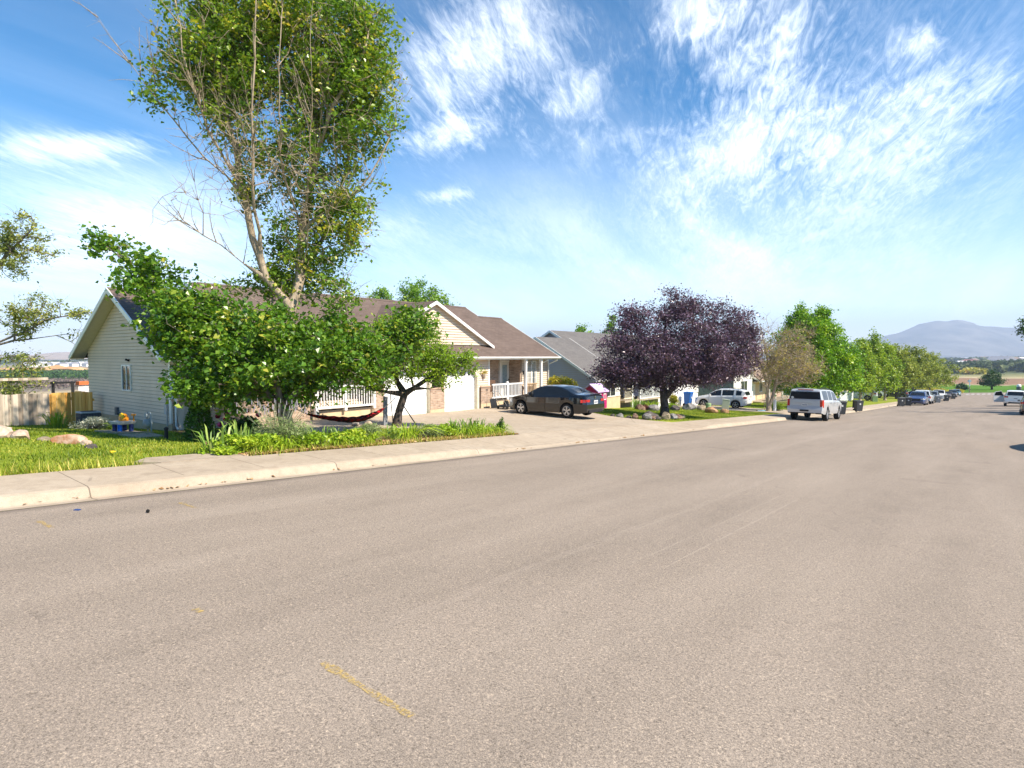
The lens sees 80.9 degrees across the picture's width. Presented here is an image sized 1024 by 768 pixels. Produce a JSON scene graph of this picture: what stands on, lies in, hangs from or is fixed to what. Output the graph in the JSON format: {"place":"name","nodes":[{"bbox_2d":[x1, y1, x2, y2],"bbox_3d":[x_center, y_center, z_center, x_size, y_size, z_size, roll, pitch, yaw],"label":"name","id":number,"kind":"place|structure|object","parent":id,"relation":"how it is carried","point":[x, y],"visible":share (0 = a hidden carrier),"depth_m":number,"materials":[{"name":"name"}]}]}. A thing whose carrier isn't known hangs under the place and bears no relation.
{"place":"outdoors","nodes":[
{"label":"outdoors","id":0,"kind":"place"},
{"bbox_2d":[0,352,87,359],"bbox_3d":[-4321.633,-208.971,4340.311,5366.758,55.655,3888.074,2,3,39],"label":"hills","id":1,"kind":"structure","parent":0,"point":[59,355],"depth_m":3839.10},
{"bbox_2d":[0,424,220,475],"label":"grass","id":2,"kind":"structure","parent":0,"point":[51,432],"depth_m":12.91,"materials":[{"name":"plant"}]},
{"bbox_2d":[134,454,247,464],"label":"path","id":3,"kind":"structure","parent":0,"point":[167,459],"depth_m":11.09,"materials":[{"name":"concrete"}]},
{"bbox_2d":[0,402,897,510],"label":"pavement","id":4,"kind":"structure","parent":0,"point":[31,490],"depth_m":11.00,"materials":[{"name":"concrete"}]},
{"bbox_2d":[852,400,863,410],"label":"wheelie bin","id":5,"kind":"object","parent":4,"relation":"on","point":[857,405],"visible":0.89,"depth_m":53.02,"materials":[{"name":"black plastic"}]},
{"bbox_2d":[258,407,668,434],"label":"driveway","id":6,"kind":"structure","parent":0,"point":[529,422],"depth_m":24.14,"materials":[{"name":"concrete"}]},
{"bbox_2d":[492,391,509,408],"bbox_3d":[-0.481,0.782,29.574,0.570,0.931,1.413,1,3,29],"label":"lawn mower","id":7,"kind":"object","parent":6,"relation":"on","point":[505,404],"visible":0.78,"depth_m":29.59,"materials":[{"name":"plastic"}]},
{"bbox_2d":[509,384,604,417],"bbox_3d":[1.914,0.710,27.206,4.452,1.387,1.956,2,3,40],"label":"parked saloon","id":8,"kind":"object","parent":6,"relation":"on","point":[567,401],"visible":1,"depth_m":26.20,"materials":[{"name":"black paint"}]},
{"bbox_2d":[526,395,544,411],"bbox_3d":[1.048,0.860,26.839,1.025,0.720,0.069,2,3,40],"label":"door","id":9,"kind":"structure","parent":8,"relation":"in","point":[533,402],"depth_m":26.82,"materials":[{"name":"black paint"}]},
{"bbox_2d":[531,387,546,394],"bbox_3d":[1.150,0.317,26.895,0.931,0.391,0.181,2,3,40],"label":"window","id":10,"kind":"structure","parent":8,"relation":"in","point":[540,391],"depth_m":26.81,"materials":[{"name":"black glass"}]},
{"bbox_2d":[545,396,562,412],"bbox_3d":[1.821,0.873,26.184,0.968,0.746,0.071,2,3,40],"label":"door","id":11,"kind":"structure","parent":8,"relation":"in","point":[552,403],"depth_m":26.19,"materials":[{"name":"black paint"}]},
{"bbox_2d":[546,387,563,394],"bbox_3d":[1.901,0.319,26.267,0.874,0.346,0.175,2,3,40],"label":"window","id":12,"kind":"structure","parent":8,"relation":"in","point":[551,390],"depth_m":26.28,"materials":[{"name":"black glass"}]},
{"bbox_2d":[564,386,589,393],"bbox_3d":[2.848,0.240,26.399,0.672,0.281,1.339,2,3,40],"label":"rear window","id":13,"kind":"structure","parent":8,"relation":"in","point":[574,389],"depth_m":26.32,"materials":[{"name":"black glass"}]},
{"bbox_2d":[0,392,1023,767],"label":"road","id":14,"kind":"structure","parent":0,"point":[844,590],"depth_m":4.70,"materials":[{"name":"asphalt"}]},
{"bbox_2d":[320,663,412,716],"bbox_3d":[-0.856,1.747,3.460,0.860,0.005,0.079,2,3,41],"label":"paint mark","id":15,"kind":"object","parent":14,"relation":"on","point":[387,699],"visible":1,"depth_m":3.42,"materials":[{"name":"yellow"}]},
{"bbox_2d":[787,387,841,420],"bbox_3d":[18.872,1.203,37.303,2.287,1.969,5.706,2,0,39],"label":"parked wagon","id":16,"kind":"object","parent":14,"relation":"on","point":[808,402],"visible":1,"depth_m":35.38,"materials":[{"name":"silver metal"}]},
{"bbox_2d":[907,390,928,404],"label":"parked suv","id":17,"kind":"object","parent":14,"relation":"on","point":[922,397],"visible":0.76,"depth_m":74.52,"materials":[{"name":"blue paint"}]},
{"bbox_2d":[993,389,1023,405],"bbox_3d":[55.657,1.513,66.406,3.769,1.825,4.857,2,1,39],"label":"stopped suv","id":18,"kind":"object","parent":14,"relation":"on","point":[1012,396],"visible":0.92,"depth_m":64.92,"materials":[{"name":"white paint"}]},
{"bbox_2d":[0,359,1023,511],"bbox_3d":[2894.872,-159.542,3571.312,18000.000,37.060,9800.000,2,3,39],"label":"ground","id":19,"kind":"structure","parent":0,"point":[1014,378],"depth_m":62.74,"materials":[{"name":"plant"}]},
{"bbox_2d":[0,425,13,437],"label":"boulder","id":20,"kind":"object","parent":19,"relation":"on","point":[6,432],"visible":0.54,"depth_m":13.91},
{"bbox_2d":[10,429,29,439],"bbox_3d":[-11.449,1.212,13.966,0.457,0.305,0.358,2,3,39],"label":"boulder","id":21,"kind":"object","parent":19,"relation":"on","point":[20,433],"visible":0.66,"depth_m":13.86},
{"bbox_2d":[0,377,49,425],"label":"board fence","id":22,"kind":"object","parent":19,"relation":"on","point":[28,408],"visible":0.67,"depth_m":21.35,"materials":[{"name":"wood"}]},
{"bbox_2d":[0,359,87,363],"bbox_3d":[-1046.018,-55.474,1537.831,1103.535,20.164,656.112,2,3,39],"label":"woods","id":23,"kind":"object","parent":19,"relation":"on","point":[3,362],"visible":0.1,"depth_m":1336.09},
{"bbox_2d":[0,369,88,380],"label":"green orchard","id":24,"kind":"object","parent":19,"relation":"on","point":[62,373],"visible":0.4,"depth_m":495.69,"materials":[{"name":"plant"}]},
{"bbox_2d":[0,377,88,388],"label":"leafless orchard","id":25,"kind":"object","parent":19,"relation":"on","point":[58,386],"visible":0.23,"depth_m":344.96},
{"bbox_2d":[0,203,92,407],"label":"feathery tree","id":26,"kind":"object","parent":19,"relation":"on","point":[7,249],"visible":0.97,"depth_m":23.73,"materials":[{"name":"green plant"}]},
{"bbox_2d":[33,411,77,427],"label":"lily plant","id":27,"kind":"object","parent":19,"relation":"on","point":[56,421],"visible":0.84,"depth_m":20.13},
{"bbox_2d":[49,392,75,424],"bbox_3d":[-16.679,0.954,22.271,0.159,1.299,0.769,2,3,39],"label":"board fence","id":28,"kind":"object","parent":19,"relation":"on","point":[65,401],"visible":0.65,"depth_m":22.24,"materials":[{"name":"brown wood"}]},
{"bbox_2d":[50,434,87,443],"bbox_3d":[-10.065,1.301,13.643,0.833,0.340,0.380,0,3,-1],"label":"boulder","id":29,"kind":"object","parent":19,"relation":"on","point":[70,438],"visible":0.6,"depth_m":13.49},
{"bbox_2d":[50,381,88,392],"bbox_3d":[-18.832,0.767,26.656,0.531,1.840,2.637,2,3,35],"label":"play frame","id":30,"kind":"object","parent":19,"relation":"on","point":[84,388],"visible":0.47,"depth_m":26.13,"materials":[{"name":"plastic"}]},
{"bbox_2d":[75,391,93,410],"bbox_3d":[-15.992,0.950,22.454,0.893,1.368,0.167,1,3,22],"label":"board fence","id":31,"kind":"object","parent":19,"relation":"on","point":[84,400],"visible":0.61,"depth_m":22.39,"materials":[{"name":"brown wood"}]},
{"bbox_2d":[75,410,101,427],"bbox_3d":[-14.613,1.204,20.724,0.612,0.559,0.612,2,3,39],"label":"air conditioner","id":32,"kind":"object","parent":19,"relation":"on","point":[81,415],"visible":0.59,"depth_m":20.51,"materials":[{"name":"metal"}]},
{"bbox_2d":[68,416,112,429],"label":"silver plant","id":33,"kind":"object","parent":19,"relation":"on","point":[93,421],"visible":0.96,"depth_m":18.56,"materials":[{"name":"grey plant"}]},
{"bbox_2d":[94,430,152,434],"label":"stone slab","id":34,"kind":"structure","parent":19,"relation":"on","point":[117,432],"depth_m":17.20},
{"bbox_2d":[108,413,135,431],"bbox_3d":[-11.432,1.117,17.631,0.632,0.544,0.471,1,3,28],"label":"water table","id":35,"kind":"object","parent":34,"relation":"on","point":[121,422],"visible":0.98,"depth_m":17.59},
{"bbox_2d":[118,433,163,437],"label":"stone slab","id":36,"kind":"structure","parent":19,"relation":"on","point":[136,435],"depth_m":16.13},
{"bbox_2d":[143,412,151,431],"bbox_3d":[-11.249,1.224,18.511,0.372,0.741,0.255,2,3,39],"label":"gas meter","id":37,"kind":"object","parent":19,"relation":"on","point":[147,423],"visible":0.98,"depth_m":18.43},
{"bbox_2d":[180,402,217,441],"bbox_3d":[-7.855,0.777,15.114,0.859,1.362,0.845,2,3,39],"label":"conifer shrub","id":38,"kind":"object","parent":19,"relation":"on","point":[192,425],"visible":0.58,"depth_m":14.96,"materials":[{"name":"green plant"}]},
{"bbox_2d":[193,422,239,453],"bbox_3d":[-5.911,1.115,12.026,1.068,0.697,0.916,2,3,39],"label":"iris plant","id":39,"kind":"object","parent":19,"relation":"on","point":[210,444],"visible":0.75,"depth_m":11.96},
{"bbox_2d":[197,433,258,455],"bbox_3d":[-5.694,1.235,12.050,1.068,0.461,1.010,2,3,39],"label":"herb plant","id":40,"kind":"object","parent":19,"relation":"on","point":[235,440],"visible":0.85,"depth_m":11.93,"materials":[{"name":"green plant"}]},
{"bbox_2d":[73,0,413,432],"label":"cottonwood tree","id":41,"kind":"object","parent":19,"relation":"on","point":[217,83],"visible":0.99,"depth_m":15.23,"materials":[{"name":"green plant"}]},
{"bbox_2d":[296,398,394,422],"bbox_3d":[-4.931,0.869,18.258,0.425,0.667,4.184,1,3,30],"label":"hammock","id":42,"kind":"object","parent":41,"relation":"hanging from","point":[361,418],"visible":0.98,"depth_m":18.07,"materials":[{"name":"fabric"}]},
{"bbox_2d":[68,221,448,429],"bbox_3d":[-6.122,-1.229,15.534,9.358,5.596,4.197,-1,3,-17],"label":"leafy tree","id":43,"kind":"object","parent":19,"relation":"on","point":[232,360],"visible":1,"depth_m":14.70,"materials":[{"name":"green plant"}]},
{"bbox_2d":[68,281,560,430],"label":"duplex house","id":44,"kind":"structure","parent":19,"relation":"on","point":[124,372],"depth_m":24.96,"materials":[{"name":"beige"}]},
{"bbox_2d":[121,365,131,391],"bbox_3d":[-13.483,-0.212,20.998,0.830,0.920,0.072,2,3,39],"label":"window","id":45,"kind":"structure","parent":44,"relation":"in","point":[126,378],"depth_m":20.98,"materials":[{"name":"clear glass"}]},
{"bbox_2d":[379,370,426,415],"bbox_3d":[-4.756,0.379,26.467,0.152,2.020,2.600,2,3,39],"label":"garage door","id":46,"kind":"structure","parent":44,"relation":"in","point":[416,402],"depth_m":26.74,"materials":[{"name":"white metal"}]},
{"bbox_2d":[440,369,474,411],"bbox_3d":[-2.629,0.278,29.091,0.152,2.060,2.280,2,3,39],"label":"garage door","id":47,"kind":"structure","parent":44,"relation":"in","point":[460,397],"depth_m":29.18,"materials":[{"name":"white metal"}]},
{"bbox_2d":[499,360,509,395],"bbox_3d":[-0.395,-0.306,33.101,0.150,2.020,0.860,2,3,39],"label":"front door","id":48,"kind":"structure","parent":44,"relation":"in","point":[503,364],"depth_m":33.00,"materials":[{"name":"white glass"}]},
{"bbox_2d":[523,361,535,382],"bbox_3d":[1.004,-0.642,33.446,0.072,1.290,1.110,2,3,39],"label":"window","id":49,"kind":"structure","parent":44,"relation":"in","point":[531,368],"depth_m":33.52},
{"bbox_2d":[172,430,512,455],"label":"bed soil","id":50,"kind":"structure","parent":19,"relation":"on","point":[180,432],"depth_m":15.89,"materials":[{"name":"brown soil"}]},
{"bbox_2d":[177,406,187,429],"bbox_3d":[-10.304,1.085,18.927,0.250,0.780,0.440,2,3,39],"label":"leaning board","id":51,"kind":"object","parent":50,"relation":"on","point":[181,413],"visible":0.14,"depth_m":18.84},
{"bbox_2d":[215,408,261,434],"bbox_3d":[-7.540,1.071,16.751,1.199,0.973,1.208,2,3,39],"label":"peony plant","id":52,"kind":"object","parent":50,"relation":"on","point":[242,421],"visible":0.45,"depth_m":16.55,"materials":[{"name":"green plant"}]},
{"bbox_2d":[219,419,266,445],"bbox_3d":[-5.768,1.083,12.763,0.925,0.746,1.081,2,3,39],"label":"iris plant","id":53,"kind":"object","parent":50,"relation":"on","point":[244,432],"visible":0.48,"depth_m":12.73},
{"bbox_2d":[234,434,298,455],"bbox_3d":[-5.213,1.259,12.486,1.973,0.415,1.730,2,3,39],"label":"daylily plant","id":54,"kind":"object","parent":50,"relation":"on","point":[261,445],"visible":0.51,"depth_m":12.26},
{"bbox_2d":[247,433,290,450],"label":"herb plant","id":55,"kind":"object","parent":50,"relation":"on","point":[263,436],"visible":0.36,"depth_m":12.64,"materials":[{"name":"green plant"}]},
{"bbox_2d":[236,398,316,445],"bbox_3d":[-5.204,0.893,13.331,1.649,1.137,1.622,2,3,39],"label":"lavender plant","id":56,"kind":"object","parent":50,"relation":"on","point":[290,428],"visible":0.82,"depth_m":13.19,"materials":[{"name":"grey plant"}]},
{"bbox_2d":[259,432,318,452],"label":"daylily plant","id":57,"kind":"object","parent":50,"relation":"on","point":[285,441],"visible":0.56,"depth_m":12.65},
{"bbox_2d":[294,430,330,447],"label":"herb plant","id":58,"kind":"object","parent":50,"relation":"on","point":[316,437],"visible":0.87,"depth_m":13.18,"materials":[{"name":"green plant"}]},
{"bbox_2d":[323,433,366,445],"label":"daylily plant","id":59,"kind":"object","parent":50,"relation":"on","point":[335,441],"visible":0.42,"depth_m":13.85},
{"bbox_2d":[325,428,367,444],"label":"herb plant","id":60,"kind":"object","parent":50,"relation":"on","point":[352,433],"visible":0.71,"depth_m":14.11,"materials":[{"name":"green plant"}]},
{"bbox_2d":[351,423,382,439],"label":"lavender plant","id":61,"kind":"object","parent":50,"relation":"on","point":[371,428],"visible":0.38,"depth_m":14.93,"materials":[{"name":"green plant"}]},
{"bbox_2d":[238,432,517,454],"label":"fallen leaves","id":62,"kind":"object","parent":50,"relation":"on","point":[332,447],"visible":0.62,"depth_m":14.31,"materials":[{"name":"brown plant"}]},
{"bbox_2d":[355,428,403,443],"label":"daylily plant","id":63,"kind":"object","parent":50,"relation":"on","point":[374,436],"visible":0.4,"depth_m":14.45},
{"bbox_2d":[246,429,515,455],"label":"weeds","id":64,"kind":"object","parent":50,"relation":"on","point":[359,445],"visible":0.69,"depth_m":14.19,"materials":[{"name":"green plant"}]},
{"bbox_2d":[382,424,402,439],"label":"iris plant","id":65,"kind":"object","parent":50,"relation":"on","point":[392,434],"visible":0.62,"depth_m":15.79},
{"bbox_2d":[382,422,462,441],"bbox_3d":[-2.623,1.274,15.887,2.177,0.511,2.046,2,3,39],"label":"daylily plant","id":66,"kind":"object","parent":50,"relation":"on","point":[410,433],"visible":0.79,"depth_m":15.83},
{"bbox_2d":[417,424,443,437],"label":"lavender plant","id":67,"kind":"object","parent":50,"relation":"on","point":[438,432],"visible":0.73,"depth_m":16.74,"materials":[{"name":"green plant"}]},
{"bbox_2d":[422,423,457,436],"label":"herb plant","id":68,"kind":"object","parent":50,"relation":"on","point":[449,428],"visible":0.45,"depth_m":16.95,"materials":[{"name":"green plant"}]},
{"bbox_2d":[443,418,466,434],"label":"iris plant","id":69,"kind":"object","parent":50,"relation":"on","point":[454,424],"visible":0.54,"depth_m":17.27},
{"bbox_2d":[452,422,487,437],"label":"daylily plant","id":70,"kind":"object","parent":50,"relation":"on","point":[470,431],"visible":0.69,"depth_m":17.20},
{"bbox_2d":[468,423,512,434],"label":"daylily plant","id":71,"kind":"object","parent":50,"relation":"on","point":[487,427],"visible":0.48,"depth_m":17.82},
{"bbox_2d":[485,422,512,432],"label":"daylily plant","id":72,"kind":"object","parent":50,"relation":"on","point":[498,429],"visible":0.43,"depth_m":18.33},
{"bbox_2d":[367,284,399,299],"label":"garden tree","id":73,"kind":"object","parent":19,"relation":"on","point":[383,293],"visible":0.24,"depth_m":49.42,"materials":[{"name":"green plant"}]},
{"bbox_2d":[383,396,387,424],"bbox_3d":[-4.308,0.928,20.422,0.317,1.025,0.148,24,24,83],"label":"post","id":74,"kind":"object","parent":19,"relation":"on","point":[385,411],"visible":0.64,"depth_m":20.41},
{"bbox_2d":[341,310,484,426],"bbox_3d":[-3.271,-0.540,20.252,4.985,4.176,2.566,0,3,0],"label":"fruit tree","id":75,"kind":"object","parent":19,"relation":"on","point":[446,358],"visible":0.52,"depth_m":19.93,"materials":[{"name":"green plant"}]},
{"bbox_2d":[392,275,459,305],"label":"garden tree","id":76,"kind":"object","parent":19,"relation":"on","point":[411,293],"visible":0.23,"depth_m":51.04,"materials":[{"name":"green plant"}]},
{"bbox_2d":[547,375,577,385],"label":"golden shrub","id":77,"kind":"object","parent":19,"relation":"on","point":[566,380],"visible":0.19,"depth_m":33.28,"materials":[{"name":"yellow plant"}]},
{"bbox_2d":[575,320,593,332],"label":"garden tree","id":78,"kind":"object","parent":19,"relation":"on","point":[580,328],"visible":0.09,"depth_m":67.69,"materials":[{"name":"green plant"}]},
{"bbox_2d":[584,383,608,407],"bbox_3d":[5.173,0.735,37.447,1.254,1.530,1.330,2,3,39],"label":"playhouse","id":79,"kind":"object","parent":19,"relation":"on","point":[595,388],"visible":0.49,"depth_m":37.10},
{"bbox_2d":[599,314,617,333],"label":"garden tree","id":80,"kind":"object","parent":19,"relation":"on","point":[609,323],"visible":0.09,"depth_m":69.40,"materials":[{"name":"green plant"}]},
{"bbox_2d":[533,330,697,407],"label":"grey house","id":81,"kind":"structure","parent":19,"relation":"on","point":[575,352],"depth_m":41.62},
{"bbox_2d":[668,382,692,405],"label":"garage door","id":82,"kind":"structure","parent":81,"relation":"in","point":[681,397],"depth_m":49.56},
{"bbox_2d":[668,393,679,405],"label":"golden shrub","id":83,"kind":"object","parent":19,"relation":"on","point":[672,398],"visible":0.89,"depth_m":41.88,"materials":[{"name":"yellow plant"}]},
{"bbox_2d":[582,282,770,415],"bbox_3d":[8.406,-1.739,30.736,8.946,7.098,6.178,1,3,23],"label":"purple plum tree","id":84,"kind":"object","parent":19,"relation":"on","point":[719,364],"visible":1,"depth_m":29.99,"materials":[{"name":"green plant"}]},
{"bbox_2d":[595,408,778,420],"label":"grass","id":85,"kind":"structure","parent":19,"relation":"on","point":[688,414],"depth_m":34.47,"materials":[{"name":"plant"}]},
{"bbox_2d":[682,403,696,409],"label":"boulder","id":86,"kind":"object","parent":19,"relation":"on","point":[690,406],"visible":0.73,"depth_m":40.80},
{"bbox_2d":[698,349,789,402],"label":"tan house","id":87,"kind":"structure","parent":19,"relation":"on","point":[755,389],"depth_m":64.35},
{"bbox_2d":[734,314,832,410],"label":"bare budding tree","id":88,"kind":"object","parent":19,"relation":"on","point":[772,368],"visible":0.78,"depth_m":43.05,"materials":[{"name":"brown plant"}]},
{"bbox_2d":[764,301,869,398],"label":"maple tree","id":89,"kind":"object","parent":19,"relation":"on","point":[831,343],"visible":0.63,"depth_m":52.63,"materials":[{"name":"green plant"}]},
{"bbox_2d":[839,391,852,400],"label":"picket fence","id":90,"kind":"object","parent":19,"relation":"on","point":[846,397],"visible":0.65,"depth_m":78.36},
{"bbox_2d":[837,389,877,400],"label":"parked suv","id":91,"kind":"object","parent":19,"relation":"on","point":[865,396],"visible":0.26,"depth_m":84.73,"materials":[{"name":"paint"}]},
{"bbox_2d":[846,336,885,400],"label":"aspen tree","id":92,"kind":"object","parent":19,"relation":"on","point":[872,368],"visible":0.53,"depth_m":78.11,"materials":[{"name":"green plant"}]},
{"bbox_2d":[865,326,892,400],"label":"aspen tree","id":93,"kind":"object","parent":19,"relation":"on","point":[880,358],"visible":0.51,"depth_m":83.32,"materials":[{"name":"green plant"}]},
{"bbox_2d":[875,337,905,400],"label":"aspen tree","id":94,"kind":"object","parent":19,"relation":"on","point":[895,369],"visible":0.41,"depth_m":90.01,"materials":[{"name":"green plant"}]},
{"bbox_2d":[886,343,926,398],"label":"willow tree","id":95,"kind":"object","parent":19,"relation":"on","point":[909,371],"visible":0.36,"depth_m":101.40,"materials":[{"name":"green plant"}]},
{"bbox_2d":[903,344,946,390],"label":"willow tree","id":96,"kind":"object","parent":19,"relation":"on","point":[936,368],"visible":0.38,"depth_m":114.12,"materials":[{"name":"green plant"}]},
{"bbox_2d":[914,351,961,389],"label":"willow tree","id":97,"kind":"object","parent":19,"relation":"on","point":[948,380],"visible":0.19,"depth_m":130.28,"materials":[{"name":"green plant"}]},
{"bbox_2d":[959,367,987,374],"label":"field hedge","id":98,"kind":"object","parent":19,"relation":"on","point":[973,370],"visible":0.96,"depth_m":561.70,"materials":[{"name":"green plant"}]},
{"bbox_2d":[927,356,1023,362],"bbox_3d":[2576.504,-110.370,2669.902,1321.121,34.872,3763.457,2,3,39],"label":"woods","id":99,"kind":"object","parent":19,"relation":"on","point":[948,359],"visible":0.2,"depth_m":1639.92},
{"bbox_2d":[938,358,1023,373],"bbox_3d":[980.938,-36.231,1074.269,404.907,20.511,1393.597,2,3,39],"label":"woods","id":100,"kind":"object","parent":19,"relation":"on","point":[1005,365],"visible":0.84,"depth_m":629.11,"materials":[{"name":"plant"}]},
{"bbox_2d":[977,369,1007,389],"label":"park tree","id":101,"kind":"object","parent":19,"relation":"on","point":[992,380],"visible":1,"depth_m":203.71,"materials":[{"name":"green plant"}]},
{"bbox_2d":[987,356,1016,360],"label":"distant house","id":102,"kind":"structure","parent":19,"relation":"on","point":[993,358],"depth_m":994.86,"materials":[{"name":"white"}]},
{"bbox_2d":[1011,315,1023,340],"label":"street tree","id":103,"kind":"object","parent":19,"relation":"on","point":[1021,329],"visible":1,"depth_m":49.79,"materials":[{"name":"green plant"}]},
{"bbox_2d":[0,0,1023,354],"label":"sky","id":104,"kind":"structure","parent":0,"point":[558,162],"materials":[{"name":"blue"}]},
{"bbox_2d":[660,405,787,413],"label":"neighbour driveway","id":105,"kind":"structure","parent":0,"point":[748,409],"depth_m":44.12,"materials":[{"name":"concrete"}]},
{"bbox_2d":[682,391,693,405],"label":"wheelie bin","id":106,"kind":"object","parent":105,"relation":"on","point":[688,396],"visible":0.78,"depth_m":48.75,"materials":[{"name":"blue plastic"}]},
{"bbox_2d":[695,387,751,408],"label":"parked crossover","id":107,"kind":"object","parent":105,"relation":"on","point":[740,398],"visible":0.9,"depth_m":47.17,"materials":[{"name":"white paint"}]},
{"bbox_2d":[708,396,720,404],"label":"door","id":108,"kind":"structure","parent":107,"relation":"in","point":[714,400],"depth_m":47.61,"materials":[{"name":"white paint"}]},
{"bbox_2d":[712,402,851,409],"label":"grass","id":109,"kind":"structure","parent":0,"point":[762,405],"depth_m":55.49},
{"bbox_2d":[761,320,1023,357],"bbox_3d":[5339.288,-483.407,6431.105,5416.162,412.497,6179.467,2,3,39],"label":"mountain","id":110,"kind":"structure","parent":0,"point":[956,338],"depth_m":5851.97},
{"bbox_2d":[886,389,908,396],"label":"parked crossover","id":111,"kind":"object","parent":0,"point":[902,394],"visible":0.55,"depth_m":107.65,"materials":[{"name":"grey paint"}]},
{"bbox_2d":[914,390,934,403],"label":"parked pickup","id":112,"kind":"object","parent":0,"point":[930,396],"visible":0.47,"depth_m":79.71,"materials":[{"name":"paint"}]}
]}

